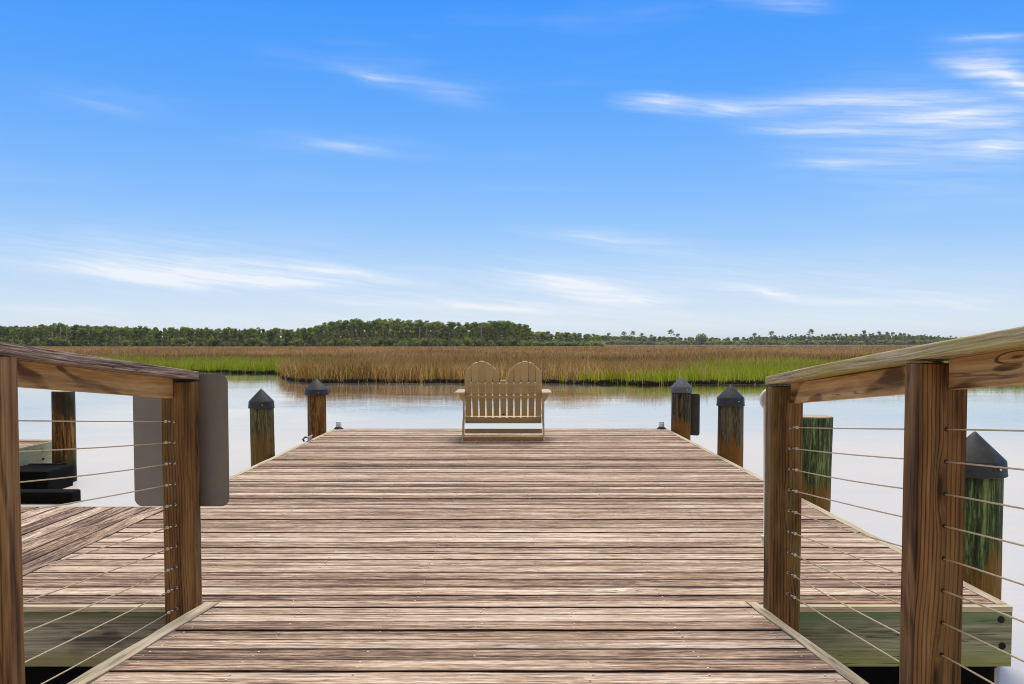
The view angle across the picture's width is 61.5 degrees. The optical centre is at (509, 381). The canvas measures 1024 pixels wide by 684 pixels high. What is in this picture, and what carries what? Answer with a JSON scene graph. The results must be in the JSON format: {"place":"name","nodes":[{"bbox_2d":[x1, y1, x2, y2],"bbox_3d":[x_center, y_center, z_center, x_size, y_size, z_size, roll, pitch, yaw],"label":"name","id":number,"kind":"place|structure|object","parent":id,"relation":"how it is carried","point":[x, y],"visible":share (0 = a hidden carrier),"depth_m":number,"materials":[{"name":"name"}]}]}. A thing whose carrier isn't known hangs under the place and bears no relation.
{"place":"outdoors","nodes":[
{"label":"outdoors","id":0,"kind":"place"},
{"bbox_2d":[132,340,140,345],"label":"oak tree","id":1,"kind":"object","parent":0,"point":[138,343],"visible":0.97,"depth_m":352.98,"materials":[{"name":"green plant"}]},
{"bbox_2d":[141,340,149,345],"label":"oak tree","id":2,"kind":"object","parent":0,"point":[145,343],"visible":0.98,"depth_m":360.23,"materials":[{"name":"green plant"}]},
{"bbox_2d":[31,344,918,384],"bbox_3d":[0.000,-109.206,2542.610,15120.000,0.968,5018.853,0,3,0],"label":"marsh ground","id":3,"kind":"structure","parent":0,"point":[600,381],"depth_m":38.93,"materials":[{"name":"plant"}]},
{"bbox_2d":[0,326,7,338],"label":"pine tree","id":4,"kind":"object","parent":3,"relation":"on","point":[2,328],"visible":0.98,"depth_m":369.77,"materials":[{"name":"green plant"}]},
{"bbox_2d":[2,327,12,342],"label":"pine tree","id":5,"kind":"object","parent":3,"relation":"on","point":[8,335],"visible":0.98,"depth_m":371.87,"materials":[{"name":"green plant"}]},
{"bbox_2d":[22,331,30,345],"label":"pine tree","id":6,"kind":"object","parent":3,"relation":"on","point":[26,335],"visible":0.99,"depth_m":369.44,"materials":[{"name":"green plant"}]},
{"bbox_2d":[30,326,37,345],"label":"pine tree","id":7,"kind":"object","parent":3,"relation":"on","point":[34,330],"visible":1,"depth_m":364.62,"materials":[{"name":"green plant"}]},
{"bbox_2d":[36,326,44,345],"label":"pine tree","id":8,"kind":"object","parent":3,"relation":"on","point":[39,328],"visible":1,"depth_m":364.25,"materials":[{"name":"green plant"}]},
{"bbox_2d":[47,338,57,346],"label":"oak tree","id":9,"kind":"object","parent":3,"relation":"on","point":[52,342],"visible":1,"depth_m":353.33,"materials":[{"name":"green plant"}]},
{"bbox_2d":[56,322,64,336],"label":"pine tree","id":10,"kind":"object","parent":3,"relation":"on","point":[61,325],"visible":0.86,"depth_m":369.63,"materials":[{"name":"green plant"}]},
{"bbox_2d":[57,339,69,345],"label":"oak tree","id":11,"kind":"object","parent":3,"relation":"on","point":[63,342],"visible":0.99,"depth_m":353.13,"materials":[{"name":"green plant"}]},
{"bbox_2d":[68,325,77,339],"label":"pine tree","id":12,"kind":"object","parent":3,"relation":"on","point":[74,327],"visible":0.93,"depth_m":367.65,"materials":[{"name":"green plant"}]},
{"bbox_2d":[75,328,81,339],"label":"pine tree","id":13,"kind":"object","parent":3,"relation":"on","point":[78,337],"visible":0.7,"depth_m":365.25,"materials":[{"name":"green plant"}]},
{"bbox_2d":[77,328,86,345],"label":"pine tree","id":14,"kind":"object","parent":3,"relation":"on","point":[81,333],"visible":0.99,"depth_m":363.10,"materials":[{"name":"green plant"}]},
{"bbox_2d":[84,325,90,339],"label":"pine tree","id":15,"kind":"object","parent":3,"relation":"on","point":[88,328],"visible":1,"depth_m":364.51,"materials":[{"name":"green plant"}]},
{"bbox_2d":[86,326,94,342],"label":"pine tree","id":16,"kind":"object","parent":3,"relation":"on","point":[91,337],"visible":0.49,"depth_m":371.30,"materials":[{"name":"green plant"}]},
{"bbox_2d":[90,329,98,342],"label":"pine tree","id":17,"kind":"object","parent":3,"relation":"on","point":[95,336],"visible":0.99,"depth_m":363.29,"materials":[{"name":"green plant"}]},
{"bbox_2d":[100,326,108,341],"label":"pine tree","id":18,"kind":"object","parent":3,"relation":"on","point":[104,331],"visible":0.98,"depth_m":364.69,"materials":[{"name":"green plant"}]},
{"bbox_2d":[107,327,116,346],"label":"pine tree","id":19,"kind":"object","parent":3,"relation":"on","point":[111,332],"visible":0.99,"depth_m":369.00,"materials":[{"name":"green plant"}]},
{"bbox_2d":[131,327,140,345],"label":"pine tree","id":20,"kind":"object","parent":3,"relation":"on","point":[134,337],"visible":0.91,"depth_m":365.01,"materials":[{"name":"green plant"}]},
{"bbox_2d":[142,326,148,339],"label":"pine tree","id":21,"kind":"object","parent":3,"relation":"on","point":[145,328],"visible":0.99,"depth_m":365.71,"materials":[{"name":"green plant"}]},
{"bbox_2d":[156,330,163,341],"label":"pine tree","id":22,"kind":"object","parent":3,"relation":"on","point":[160,336],"visible":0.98,"depth_m":368.01,"materials":[{"name":"green plant"}]},
{"bbox_2d":[162,332,168,343],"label":"pine tree","id":23,"kind":"object","parent":3,"relation":"on","point":[165,338],"visible":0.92,"depth_m":371.83,"materials":[{"name":"green plant"}]},
{"bbox_2d":[174,337,187,346],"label":"oak tree","id":24,"kind":"object","parent":3,"relation":"on","point":[181,341],"visible":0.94,"depth_m":355.48,"materials":[{"name":"green plant"}]},
{"bbox_2d":[185,329,195,341],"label":"pine tree","id":25,"kind":"object","parent":3,"relation":"on","point":[190,332],"visible":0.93,"depth_m":367.73,"materials":[{"name":"green plant"}]},
{"bbox_2d":[197,328,206,345],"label":"pine tree","id":26,"kind":"object","parent":3,"relation":"on","point":[202,334],"visible":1,"depth_m":367.17,"materials":[{"name":"green plant"}]},
{"bbox_2d":[208,338,219,345],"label":"oak tree","id":27,"kind":"object","parent":3,"relation":"on","point":[214,342],"visible":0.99,"depth_m":353.97,"materials":[{"name":"green plant"}]},
{"bbox_2d":[220,328,230,345],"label":"pine tree","id":28,"kind":"object","parent":3,"relation":"on","point":[226,331],"visible":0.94,"depth_m":370.46,"materials":[{"name":"green plant"}]},
{"bbox_2d":[231,328,237,345],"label":"pine tree","id":29,"kind":"object","parent":3,"relation":"on","point":[235,339],"visible":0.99,"depth_m":367.35,"materials":[{"name":"green plant"}]},
{"bbox_2d":[246,338,257,346],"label":"oak tree","id":30,"kind":"object","parent":3,"relation":"on","point":[252,342],"visible":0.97,"depth_m":356.40,"materials":[{"name":"green plant"}]},
{"bbox_2d":[251,329,258,342],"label":"pine tree","id":31,"kind":"object","parent":3,"relation":"on","point":[254,334],"visible":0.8,"depth_m":363.56,"materials":[{"name":"green plant"}]},
{"bbox_2d":[267,331,274,342],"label":"pine tree","id":32,"kind":"object","parent":3,"relation":"on","point":[271,337],"visible":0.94,"depth_m":362.06,"materials":[{"name":"green plant"}]},
{"bbox_2d":[284,329,291,341],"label":"pine tree","id":33,"kind":"object","parent":3,"relation":"on","point":[288,333],"visible":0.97,"depth_m":371.17,"materials":[{"name":"green plant"}]},
{"bbox_2d":[287,341,295,345],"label":"oak tree","id":34,"kind":"object","parent":3,"relation":"on","point":[290,343],"visible":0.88,"depth_m":351.94,"materials":[{"name":"green plant"}]},
{"bbox_2d":[306,327,315,345],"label":"pine tree","id":35,"kind":"object","parent":3,"relation":"on","point":[310,338],"visible":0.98,"depth_m":367.51,"materials":[{"name":"green plant"}]},
{"bbox_2d":[319,325,328,345],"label":"pine tree","id":36,"kind":"object","parent":3,"relation":"on","point":[323,328],"visible":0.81,"depth_m":374.31,"materials":[{"name":"green plant"}]},
{"bbox_2d":[323,324,332,341],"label":"pine tree","id":37,"kind":"object","parent":3,"relation":"on","point":[327,327],"visible":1,"depth_m":368.00,"materials":[{"name":"green plant"}]},
{"bbox_2d":[328,321,336,345],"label":"pine tree","id":38,"kind":"object","parent":3,"relation":"on","point":[333,324],"visible":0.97,"depth_m":370.61,"materials":[{"name":"green plant"}]},
{"bbox_2d":[333,320,344,345],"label":"pine tree","id":39,"kind":"object","parent":3,"relation":"on","point":[339,324],"visible":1,"depth_m":368.77,"materials":[{"name":"green plant"}]},
{"bbox_2d":[336,340,344,346],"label":"oak tree","id":40,"kind":"object","parent":3,"relation":"on","point":[341,342],"visible":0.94,"depth_m":350.75,"materials":[{"name":"green plant"}]},
{"bbox_2d":[342,320,349,345],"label":"pine tree","id":41,"kind":"object","parent":3,"relation":"on","point":[345,326],"visible":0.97,"depth_m":368.52,"materials":[{"name":"green plant"}]},
{"bbox_2d":[347,319,358,341],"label":"pine tree","id":42,"kind":"object","parent":3,"relation":"on","point":[352,322],"visible":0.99,"depth_m":367.19,"materials":[{"name":"green plant"}]},
{"bbox_2d":[353,340,362,346],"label":"oak tree","id":43,"kind":"object","parent":3,"relation":"on","point":[357,342],"visible":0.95,"depth_m":350.87,"materials":[{"name":"green plant"}]},
{"bbox_2d":[358,322,368,338],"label":"pine tree","id":44,"kind":"object","parent":3,"relation":"on","point":[362,325],"visible":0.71,"depth_m":375.24,"materials":[{"name":"green plant"}]},
{"bbox_2d":[359,341,368,345],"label":"shrub","id":45,"kind":"object","parent":3,"relation":"on","point":[365,343],"visible":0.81,"depth_m":349.62,"materials":[{"name":"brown plant"}]},
{"bbox_2d":[362,322,370,342],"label":"pine tree","id":46,"kind":"object","parent":3,"relation":"on","point":[364,324],"visible":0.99,"depth_m":368.84,"materials":[{"name":"green plant"}]},
{"bbox_2d":[370,320,379,340],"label":"pine tree","id":47,"kind":"object","parent":3,"relation":"on","point":[375,324],"visible":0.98,"depth_m":371.65,"materials":[{"name":"green plant"}]},
{"bbox_2d":[376,338,383,345],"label":"oak tree","id":48,"kind":"object","parent":3,"relation":"on","point":[380,340],"visible":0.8,"depth_m":357.21,"materials":[{"name":"green plant"}]},
{"bbox_2d":[378,321,385,337],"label":"pine tree","id":49,"kind":"object","parent":3,"relation":"on","point":[380,323],"visible":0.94,"depth_m":373.38,"materials":[{"name":"green plant"}]},
{"bbox_2d":[382,322,390,339],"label":"pine tree","id":50,"kind":"object","parent":3,"relation":"on","point":[386,325],"visible":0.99,"depth_m":368.52,"materials":[{"name":"green plant"}]},
{"bbox_2d":[384,338,395,345],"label":"oak tree","id":51,"kind":"object","parent":3,"relation":"on","point":[389,341],"visible":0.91,"depth_m":351.40,"materials":[{"name":"green plant"}]},
{"bbox_2d":[385,320,395,337],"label":"pine tree","id":52,"kind":"object","parent":3,"relation":"on","point":[389,321],"visible":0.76,"depth_m":370.70,"materials":[{"name":"green plant"}]},
{"bbox_2d":[391,323,399,345],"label":"pine tree","id":53,"kind":"object","parent":3,"relation":"on","point":[396,326],"visible":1,"depth_m":367.21,"materials":[{"name":"green plant"}]},
{"bbox_2d":[399,322,408,336],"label":"pine tree","id":54,"kind":"object","parent":3,"relation":"on","point":[405,327],"visible":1,"depth_m":368.21,"materials":[{"name":"green plant"}]},
{"bbox_2d":[402,320,411,336],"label":"pine tree","id":55,"kind":"object","parent":3,"relation":"on","point":[407,322],"visible":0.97,"depth_m":370.61,"materials":[{"name":"green plant"}]},
{"bbox_2d":[411,322,420,336],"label":"pine tree","id":56,"kind":"object","parent":3,"relation":"on","point":[415,327],"visible":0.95,"depth_m":369.23,"materials":[{"name":"green plant"}]},
{"bbox_2d":[415,321,424,345],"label":"pine tree","id":57,"kind":"object","parent":3,"relation":"on","point":[421,325],"visible":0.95,"depth_m":370.10,"materials":[{"name":"green plant"}]},
{"bbox_2d":[420,338,429,346],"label":"oak tree","id":58,"kind":"object","parent":3,"relation":"on","point":[425,342],"visible":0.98,"depth_m":358.11,"materials":[{"name":"green plant"}]},
{"bbox_2d":[423,320,430,335],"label":"pine tree","id":59,"kind":"object","parent":3,"relation":"on","point":[425,328],"visible":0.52,"depth_m":381.50,"materials":[{"name":"green plant"}]},
{"bbox_2d":[424,323,431,345],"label":"pine tree","id":60,"kind":"object","parent":3,"relation":"on","point":[428,326],"visible":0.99,"depth_m":371.69,"materials":[{"name":"green plant"}]},
{"bbox_2d":[430,321,440,341],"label":"pine tree","id":61,"kind":"object","parent":3,"relation":"on","point":[433,326],"visible":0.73,"depth_m":371.72,"materials":[{"name":"green plant"}]},
{"bbox_2d":[434,321,441,337],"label":"pine tree","id":62,"kind":"object","parent":3,"relation":"on","point":[438,324],"visible":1,"depth_m":367.12,"materials":[{"name":"green plant"}]},
{"bbox_2d":[445,321,453,342],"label":"pine tree","id":63,"kind":"object","parent":3,"relation":"on","point":[450,324],"visible":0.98,"depth_m":367.02,"materials":[{"name":"green plant"}]},
{"bbox_2d":[449,322,455,345],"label":"pine tree","id":64,"kind":"object","parent":3,"relation":"on","point":[454,324],"visible":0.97,"depth_m":368.92,"materials":[{"name":"green plant"}]},
{"bbox_2d":[462,338,473,346],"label":"oak tree","id":65,"kind":"object","parent":3,"relation":"on","point":[468,341],"visible":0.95,"depth_m":357.27,"materials":[{"name":"green plant"}]},
{"bbox_2d":[468,324,476,337],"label":"pine tree","id":66,"kind":"object","parent":3,"relation":"on","point":[472,326],"visible":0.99,"depth_m":370.50,"materials":[{"name":"green plant"}]},
{"bbox_2d":[473,339,481,345],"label":"oak tree","id":67,"kind":"object","parent":3,"relation":"on","point":[478,342],"visible":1,"depth_m":356.62,"materials":[{"name":"green plant"}]},
{"bbox_2d":[0,324,955,346],"bbox_3d":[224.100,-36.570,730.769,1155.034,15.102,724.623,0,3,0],"label":"woods","id":68,"kind":"object","parent":3,"relation":"on","point":[538,338],"visible":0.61,"depth_m":418.74,"materials":[{"name":"green plant"}]},
{"bbox_2d":[479,322,487,336],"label":"pine tree","id":69,"kind":"object","parent":3,"relation":"on","point":[484,328],"visible":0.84,"depth_m":374.20,"materials":[{"name":"green plant"}]},
{"bbox_2d":[483,323,490,342],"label":"pine tree","id":70,"kind":"object","parent":3,"relation":"on","point":[487,325],"visible":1,"depth_m":371.25,"materials":[{"name":"green plant"}]},
{"bbox_2d":[494,321,503,335],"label":"pine tree","id":71,"kind":"object","parent":3,"relation":"on","point":[498,325],"visible":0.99,"depth_m":369.06,"materials":[{"name":"green plant"}]},
{"bbox_2d":[495,339,504,345],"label":"oak tree","id":72,"kind":"object","parent":3,"relation":"on","point":[499,342],"visible":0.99,"depth_m":357.60,"materials":[{"name":"green plant"}]},
{"bbox_2d":[500,321,509,342],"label":"pine tree","id":73,"kind":"object","parent":3,"relation":"on","point":[502,323],"visible":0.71,"depth_m":373.03,"materials":[{"name":"green plant"}]},
{"bbox_2d":[504,321,512,345],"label":"pine tree","id":74,"kind":"object","parent":3,"relation":"on","point":[507,326],"visible":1,"depth_m":368.65,"materials":[{"name":"green plant"}]},
{"bbox_2d":[514,323,523,345],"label":"pine tree","id":75,"kind":"object","parent":3,"relation":"on","point":[518,326],"visible":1,"depth_m":370.27,"materials":[{"name":"green plant"}]},
{"bbox_2d":[90,354,948,384],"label":"cordgrass","id":76,"kind":"object","parent":3,"relation":"on","point":[748,374],"visible":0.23,"depth_m":46.26,"materials":[{"name":"green plant"}]},
{"bbox_2d":[523,326,531,337],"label":"pine tree","id":77,"kind":"object","parent":3,"relation":"on","point":[526,329],"visible":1,"depth_m":374.49,"materials":[{"name":"green plant"}]},
{"bbox_2d":[694,333,709,344],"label":"oak tree","id":78,"kind":"object","parent":3,"relation":"on","point":[703,339],"visible":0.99,"depth_m":958.36,"materials":[{"name":"green plant"}]},
{"bbox_2d":[861,330,867,341],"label":"pine tree","id":79,"kind":"object","parent":3,"relation":"on","point":[863,338],"visible":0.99,"depth_m":960.30,"materials":[{"name":"green plant"}]},
{"bbox_2d":[0,0,1023,343],"label":"sky","id":80,"kind":"structure","parent":0,"point":[722,169],"materials":[{"name":"blue"}]},
{"bbox_2d":[18,346,1023,683],"bbox_3d":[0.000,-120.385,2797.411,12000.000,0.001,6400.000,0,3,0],"label":"water","id":81,"kind":"structure","parent":0,"point":[104,422],"depth_m":18.95,"materials":[{"name":"grey liquid"}]},
{"bbox_2d":[19,439,80,503],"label":"finger pier","id":82,"kind":"structure","parent":81,"relation":"on","point":[36,465],"depth_m":10.17,"materials":[{"name":"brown wood"}]},
{"bbox_2d":[51,390,76,481],"bbox_3d":[-5.683,1.145,10.961,0.296,2.056,0.288,0,3,0],"label":"piling","id":83,"kind":"object","parent":81,"relation":"in","point":[63,406],"visible":0.48,"depth_m":10.83,"materials":[{"name":"brown wood"}]},
{"bbox_2d":[21,506,162,575],"bbox_3d":[-6.555,1.316,5.366,7.892,0.623,2.586,0,3,0],"label":"side dock","id":84,"kind":"object","parent":81,"relation":"on","point":[38,523],"visible":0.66,"depth_m":5.89,"materials":[{"name":"brown wood"}]},
{"bbox_2d":[248,389,274,466],"bbox_3d":[-2.818,1.150,9.819,0.311,2.145,0.293,0,3,0],"label":"piling","id":85,"kind":"object","parent":81,"relation":"in","point":[261,406],"visible":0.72,"depth_m":9.69,"materials":[{"name":"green wood"}]},
{"bbox_2d":[304,379,328,438],"bbox_3d":[-2.812,1.029,12.557,0.359,2.148,0.359,0,3,0],"label":"piling","id":86,"kind":"object","parent":81,"relation":"in","point":[316,391],"visible":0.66,"depth_m":12.42,"materials":[{"name":"orange wood"}]},
{"bbox_2d":[23,428,1012,683],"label":"floating dock","id":87,"kind":"object","parent":81,"relation":"on","point":[599,514],"visible":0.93,"depth_m":5.31,"materials":[{"name":"brown wood"}]},
{"bbox_2d":[302,435,312,441],"bbox_3d":[-2.659,0.747,11.290,0.107,0.073,0.282,0,3,0],"label":"cleat","id":88,"kind":"object","parent":87,"relation":"on","point":[309,438],"visible":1,"depth_m":11.23,"materials":[{"name":"metal"}]},
{"bbox_2d":[334,421,342,428],"bbox_3d":[-2.582,0.659,12.952,0.144,0.113,0.144,0,3,0],"label":"dock light","id":89,"kind":"object","parent":87,"relation":"on","point":[338,424],"visible":1,"depth_m":12.92,"materials":[{"name":"white plastic"}]},
{"bbox_2d":[67,601,868,683],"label":"gangway","id":90,"kind":"object","parent":87,"relation":"on","point":[482,642],"visible":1,"depth_m":3.28,"materials":[{"name":"brown wood"}]},
{"bbox_2d":[0,342,201,683],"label":"cable railing","id":91,"kind":"object","parent":90,"relation":"attached to","point":[22,366],"visible":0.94,"depth_m":3.20,"materials":[{"name":"brown wood"}]},
{"bbox_2d":[133,374,229,505],"bbox_3d":[-1.535,0.275,4.015,0.443,0.620,0.002,0,3,0],"label":"sign","id":92,"kind":"object","parent":91,"relation":"attached to","point":[214,439],"visible":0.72,"depth_m":4.01,"materials":[{"name":"metal"}]},
{"bbox_2d":[763,326,1023,683],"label":"cable railing","id":93,"kind":"object","parent":90,"relation":"attached to","point":[929,383],"visible":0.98,"depth_m":2.49,"materials":[{"name":"brown wood"}]},
{"bbox_2d":[759,389,765,544],"bbox_3d":[1.203,0.390,3.975,0.112,0.728,0.079,0,3,0],"label":"dock outlet","id":94,"kind":"object","parent":93,"relation":"attached to","point":[762,399],"visible":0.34,"depth_m":3.95,"materials":[{"name":"white plastic"}]},
{"bbox_2d":[455,361,551,440],"bbox_3d":[-0.089,0.238,11.671,1.280,1.052,0.805,0,3,0],"label":"double chair","id":95,"kind":"object","parent":87,"relation":"on","point":[517,384],"visible":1,"depth_m":11.43,"materials":[{"name":"beige wood"}]},
{"bbox_2d":[657,421,665,428],"bbox_3d":[2.282,0.659,12.952,0.144,0.113,0.144,0,3,0],"label":"dock light","id":96,"kind":"object","parent":87,"relation":"on","point":[661,424],"visible":1,"depth_m":12.92,"materials":[{"name":"white plastic"}]},
{"bbox_2d":[670,377,692,439],"bbox_3d":[2.528,1.010,12.726,0.330,2.171,0.330,0,3,0],"label":"piling","id":97,"kind":"object","parent":81,"relation":"in","point":[681,390],"visible":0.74,"depth_m":12.58,"materials":[{"name":"brown wood"}]},
{"bbox_2d":[691,394,699,435],"bbox_3d":[2.616,0.486,12.819,0.446,0.620,0.002,2,3,34],"label":"sign","id":98,"kind":"object","parent":97,"relation":"attached to","point":[695,414],"visible":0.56,"depth_m":12.73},
{"bbox_2d":[716,385,744,467],"bbox_3d":[2.518,1.127,9.858,0.320,2.188,0.320,0,3,0],"label":"piling","id":99,"kind":"object","parent":81,"relation":"in","point":[730,403],"visible":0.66,"depth_m":9.71,"materials":[{"name":"brown wood"}]},
{"bbox_2d":[802,415,832,511],"bbox_3d":[2.519,1.311,7.265,0.371,2.047,0.326,0,3,0],"label":"piling","id":100,"kind":"object","parent":81,"relation":"in","point":[815,439],"visible":0.31,"depth_m":7.10,"materials":[{"name":"green wood"}]},
{"bbox_2d":[963,431,1007,667],"bbox_3d":[2.550,1.358,4.764,0.330,2.172,0.330,0,3,0],"label":"piling","id":101,"kind":"object","parent":81,"relation":"in","point":[983,518],"visible":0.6,"depth_m":4.61,"materials":[{"name":"green wood"}]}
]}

